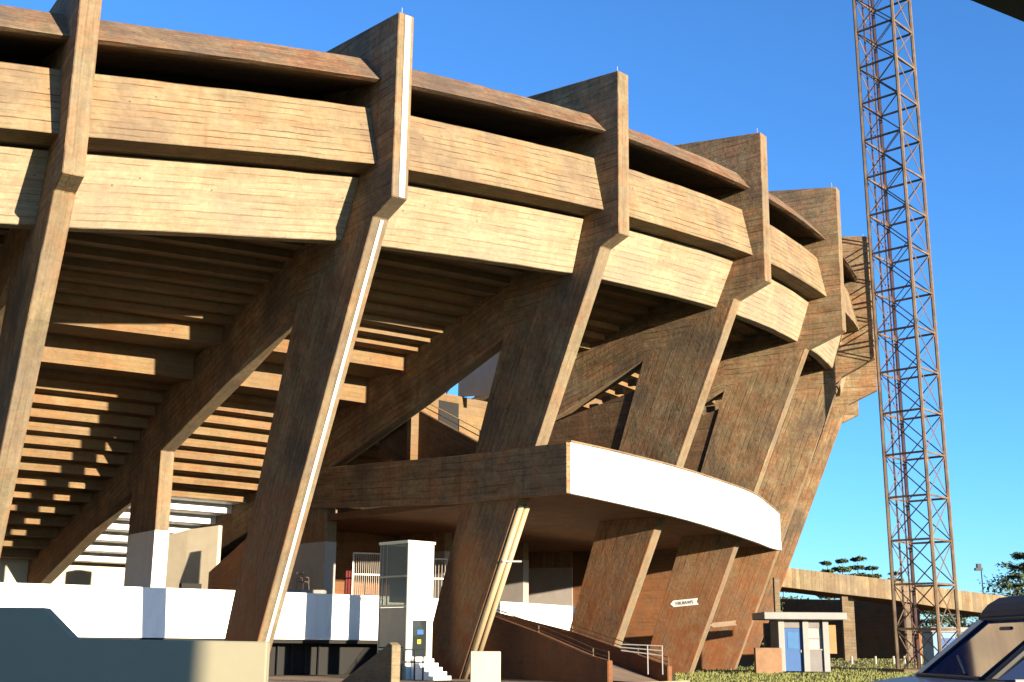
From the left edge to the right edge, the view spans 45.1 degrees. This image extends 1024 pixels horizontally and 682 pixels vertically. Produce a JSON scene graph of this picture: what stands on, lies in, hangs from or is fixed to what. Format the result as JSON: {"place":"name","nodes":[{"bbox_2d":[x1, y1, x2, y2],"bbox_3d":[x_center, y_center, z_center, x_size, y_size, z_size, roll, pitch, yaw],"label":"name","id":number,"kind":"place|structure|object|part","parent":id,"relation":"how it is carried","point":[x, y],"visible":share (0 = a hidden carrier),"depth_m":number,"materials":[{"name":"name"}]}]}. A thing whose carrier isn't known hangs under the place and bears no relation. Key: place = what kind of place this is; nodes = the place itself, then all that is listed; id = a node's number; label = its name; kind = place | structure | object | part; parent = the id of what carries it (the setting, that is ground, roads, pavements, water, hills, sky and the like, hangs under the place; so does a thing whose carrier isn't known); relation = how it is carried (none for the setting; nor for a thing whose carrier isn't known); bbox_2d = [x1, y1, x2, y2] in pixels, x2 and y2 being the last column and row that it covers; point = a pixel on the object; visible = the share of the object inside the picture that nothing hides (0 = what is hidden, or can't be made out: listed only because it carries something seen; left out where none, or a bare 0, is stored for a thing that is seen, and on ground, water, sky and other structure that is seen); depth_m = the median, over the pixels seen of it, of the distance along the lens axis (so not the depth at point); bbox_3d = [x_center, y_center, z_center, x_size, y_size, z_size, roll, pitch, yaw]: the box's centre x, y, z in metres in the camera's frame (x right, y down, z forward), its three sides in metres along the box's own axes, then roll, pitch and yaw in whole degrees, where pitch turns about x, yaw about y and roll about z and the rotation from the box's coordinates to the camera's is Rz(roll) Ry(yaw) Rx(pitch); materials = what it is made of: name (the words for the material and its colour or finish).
{"place":"outdoors","nodes":[
{"label":"outdoors","id":0,"kind":"place"},
{"bbox_2d":[296,572,308,589],"bbox_3d":[-10.589,12.171,62.385,0.519,0.902,0.508,-10,-17,36],"label":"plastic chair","id":1,"kind":"object","parent":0,"point":[301,581],"visible":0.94,"depth_m":62.28,"materials":[{"name":"brown plastic"}]},
{"bbox_2d":[268,675,557,681],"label":"pavement","id":2,"kind":"structure","parent":0,"point":[286,678],"depth_m":52.06,"materials":[{"name":"grey concrete"}]},
{"bbox_2d":[341,642,400,681],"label":"stair block","id":3,"kind":"structure","parent":2,"relation":"on","point":[383,665],"depth_m":45.44,"materials":[{"name":"concrete"}]},
{"bbox_2d":[400,649,424,679],"bbox_3d":[-4.545,13.569,51.644,1.746,1.284,0.070,4,-14,-13],"label":"entrance railing","id":4,"kind":"object","parent":2,"relation":"on","point":[414,661],"visible":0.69,"depth_m":51.75,"materials":[{"name":"metal"}]},
{"bbox_2d":[377,540,450,679],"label":"lift tower","id":5,"kind":"structure","parent":2,"relation":"on","point":[406,579],"depth_m":54.41,"materials":[{"name":"white paint"}]},
{"bbox_2d":[380,543,407,604],"bbox_3d":[-5.259,10.391,54.852,0.015,2.670,1.860,13,-19,-42],"label":"window","id":6,"kind":"structure","parent":5,"relation":"in","point":[397,553],"depth_m":54.78,"materials":[{"name":"grey glass"}]},
{"bbox_2d":[470,651,500,681],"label":"concrete block","id":7,"kind":"structure","parent":2,"relation":"on","point":[485,666],"depth_m":48.35,"materials":[{"name":"beige paint"}]},
{"bbox_2d":[483,606,671,681],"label":"access ramp","id":8,"kind":"structure","parent":2,"relation":"on","point":[530,650],"depth_m":53.80,"materials":[{"name":"concrete"}]},
{"bbox_2d":[621,644,662,674],"bbox_3d":[5.565,13.623,52.778,1.830,1.264,0.048,-4,-15,19],"label":"pipe barrier","id":9,"kind":"object","parent":8,"relation":"on","point":[647,649],"visible":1,"depth_m":52.75,"materials":[{"name":"metal"}]},
{"bbox_2d":[657,680,689,681],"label":"kerb","id":10,"kind":"structure","parent":2,"relation":"on","point":[675,681],"depth_m":49.59,"materials":[{"name":"concrete"}]},
{"bbox_2d":[0,0,1023,650],"label":"sky","id":11,"kind":"structure","parent":0,"point":[785,71],"materials":[{"name":"blue"}]},
{"bbox_2d":[302,651,923,681],"bbox_3d":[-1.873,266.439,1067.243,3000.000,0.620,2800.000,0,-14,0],"label":"ground","id":12,"kind":"structure","parent":0,"point":[798,677],"depth_m":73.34,"materials":[{"name":"plant"}]},
{"bbox_2d":[0,607,269,681],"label":"boundary wall","id":13,"kind":"structure","parent":12,"relation":"on","point":[43,645],"depth_m":3.87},
{"bbox_2d":[0,0,877,678],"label":"stadium","id":14,"kind":"object","parent":12,"relation":"on","point":[264,308],"visible":0.9,"depth_m":55.45,"materials":[{"name":"concrete"}]},
{"bbox_2d":[344,571,351,593],"bbox_3d":[-8.499,12.571,64.148,0.420,1.200,0.200,0,-14,0],"label":"hose cabinet","id":15,"kind":"object","parent":14,"relation":"attached to","point":[348,582],"visible":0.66,"depth_m":64.05,"materials":[{"name":"red metal"}]},
{"bbox_2d":[351,552,379,594],"bbox_3d":[-7.485,12.036,63.355,1.500,2.270,0.080,5,-15,-19],"label":"steel grille","id":16,"kind":"object","parent":14,"relation":"attached to","point":[360,574],"visible":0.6,"depth_m":63.34,"materials":[{"name":"white metal"}]},
{"bbox_2d":[433,558,447,594],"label":"steel grille","id":17,"kind":"object","parent":14,"relation":"attached to","point":[435,578],"visible":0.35,"depth_m":66.11,"materials":[{"name":"white metal"}]},
{"bbox_2d":[671,598,697,606],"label":"direction sign","id":18,"kind":"object","parent":14,"relation":"attached to","point":[684,602],"visible":1,"depth_m":69.89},
{"bbox_2d":[711,620,736,627],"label":"direction sign","id":19,"kind":"object","parent":14,"relation":"attached to","point":[723,624],"visible":0.9,"depth_m":78.20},
{"bbox_2d":[763,623,769,647],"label":"pillar","id":20,"kind":"structure","parent":12,"relation":"on","point":[766,631],"depth_m":73.98,"materials":[{"name":"concrete"}]},
{"bbox_2d":[754,648,782,672],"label":"planter wall","id":21,"kind":"structure","parent":12,"relation":"on","point":[767,660],"depth_m":68.96,"materials":[{"name":"beige concrete"}]},
{"bbox_2d":[760,602,785,647],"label":"tree","id":22,"kind":"object","parent":12,"relation":"on","point":[762,643],"visible":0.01,"depth_m":108.35,"materials":[{"name":"green plant"}]},
{"bbox_2d":[773,578,780,611],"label":"pillar","id":23,"kind":"structure","parent":12,"relation":"on","point":[776,594],"depth_m":74.54,"materials":[{"name":"concrete"}]},
{"bbox_2d":[780,591,808,609],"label":"tree","id":24,"kind":"object","parent":12,"relation":"on","point":[790,596],"visible":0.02,"depth_m":112.63,"materials":[{"name":"green plant"}]},
{"bbox_2d":[752,612,846,671],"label":"kiosk","id":25,"kind":"object","parent":12,"relation":"on","point":[805,641],"visible":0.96,"depth_m":70.47,"materials":[{"name":"concrete"}]},
{"bbox_2d":[784,628,803,670],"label":"door","id":26,"kind":"structure","parent":25,"relation":"in","point":[793,636],"depth_m":70.50,"materials":[{"name":"metal"}]},
{"bbox_2d":[808,628,822,649],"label":"window","id":27,"kind":"structure","parent":25,"relation":"in","point":[815,634],"depth_m":70.69,"materials":[{"name":"white glass"}]},
{"bbox_2d":[817,560,837,599],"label":"tree","id":28,"kind":"object","parent":12,"relation":"on","point":[826,563],"visible":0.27,"depth_m":157.35,"materials":[{"name":"green plant"}]},
{"bbox_2d":[759,599,922,658],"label":"retaining wall","id":29,"kind":"structure","parent":12,"relation":"on","point":[874,629],"depth_m":103.83,"materials":[{"name":"concrete"}]},
{"bbox_2d":[831,558,851,599],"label":"tree","id":30,"kind":"object","parent":12,"relation":"on","point":[840,569],"visible":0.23,"depth_m":158.91,"materials":[{"name":"green plant"}]},
{"bbox_2d":[845,555,867,576],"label":"tree","id":31,"kind":"object","parent":12,"relation":"on","point":[854,567],"visible":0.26,"depth_m":160.21,"materials":[{"name":"green plant"}]},
{"bbox_2d":[864,565,881,577],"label":"tree","id":32,"kind":"object","parent":12,"relation":"on","point":[872,568],"visible":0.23,"depth_m":161.51,"materials":[{"name":"green plant"}]},
{"bbox_2d":[770,568,1006,660],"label":"ramp bridge","id":33,"kind":"structure","parent":12,"relation":"on","point":[847,590],"depth_m":93.86,"materials":[{"name":"concrete"}]},
{"bbox_2d":[887,571,903,580],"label":"tree","id":34,"kind":"object","parent":12,"relation":"on","point":[895,572],"visible":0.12,"depth_m":162.89,"materials":[{"name":"green plant"}]},
{"bbox_2d":[852,0,960,672],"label":"lattice mast","id":35,"kind":"object","parent":12,"relation":"on","point":[906,206],"visible":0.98,"depth_m":77.31,"materials":[{"name":"metal"}]},
{"bbox_2d":[920,610,961,635],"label":"tree","id":36,"kind":"object","parent":12,"relation":"on","point":[932,619],"visible":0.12,"depth_m":108.90,"materials":[{"name":"green plant"}]},
{"bbox_2d":[919,627,967,665],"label":"portable cabin","id":37,"kind":"object","parent":12,"relation":"on","point":[930,651],"visible":0.4,"depth_m":74.97,"materials":[{"name":"white metal"}]},
{"bbox_2d":[941,638,953,649],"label":"door","id":38,"kind":"structure","parent":37,"relation":"in","point":[946,639],"depth_m":74.82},
{"bbox_2d":[870,595,1023,681],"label":"parked car","id":39,"kind":"object","parent":12,"relation":"on","point":[988,646],"visible":1,"depth_m":9.96,"materials":[{"name":"black paint"}]},
{"bbox_3d":[4.214,2.257,9.147,1.260,0.510,0.008,0,-14,0],"label":"side window","id":40,"kind":"part","parent":39,"relation":"part of","materials":[{"name":"blue glass"}]},
{"bbox_2d":[925,613,975,626],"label":"tree","id":41,"kind":"object","parent":12,"relation":"on","point":[961,618],"visible":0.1,"depth_m":111.93,"materials":[{"name":"green plant"}]},
{"bbox_2d":[941,614,977,627],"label":"tree","id":42,"kind":"object","parent":12,"relation":"on","point":[963,623],"visible":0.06,"depth_m":114.72,"materials":[{"name":"green plant"}]},
{"bbox_2d":[974,564,983,592],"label":"lamp post","id":43,"kind":"object","parent":12,"relation":"on","point":[978,567],"visible":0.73,"depth_m":147.61,"materials":[{"name":"metal"}]},
{"bbox_2d":[971,0,1023,21],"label":"canopy","id":44,"kind":"object","parent":12,"relation":"on","point":[1014,9],"visible":1,"depth_m":6.49,"materials":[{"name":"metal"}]},
{"bbox_2d":[979,552,1023,595],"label":"tree","id":45,"kind":"object","parent":12,"relation":"on","point":[1012,576],"visible":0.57,"depth_m":157.79,"materials":[{"name":"green plant"}]},
{"bbox_2d":[984,582,1023,596],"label":"tree","id":46,"kind":"object","parent":12,"relation":"on","point":[1018,585],"visible":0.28,"depth_m":109.73,"materials":[{"name":"green plant"}]}
]}

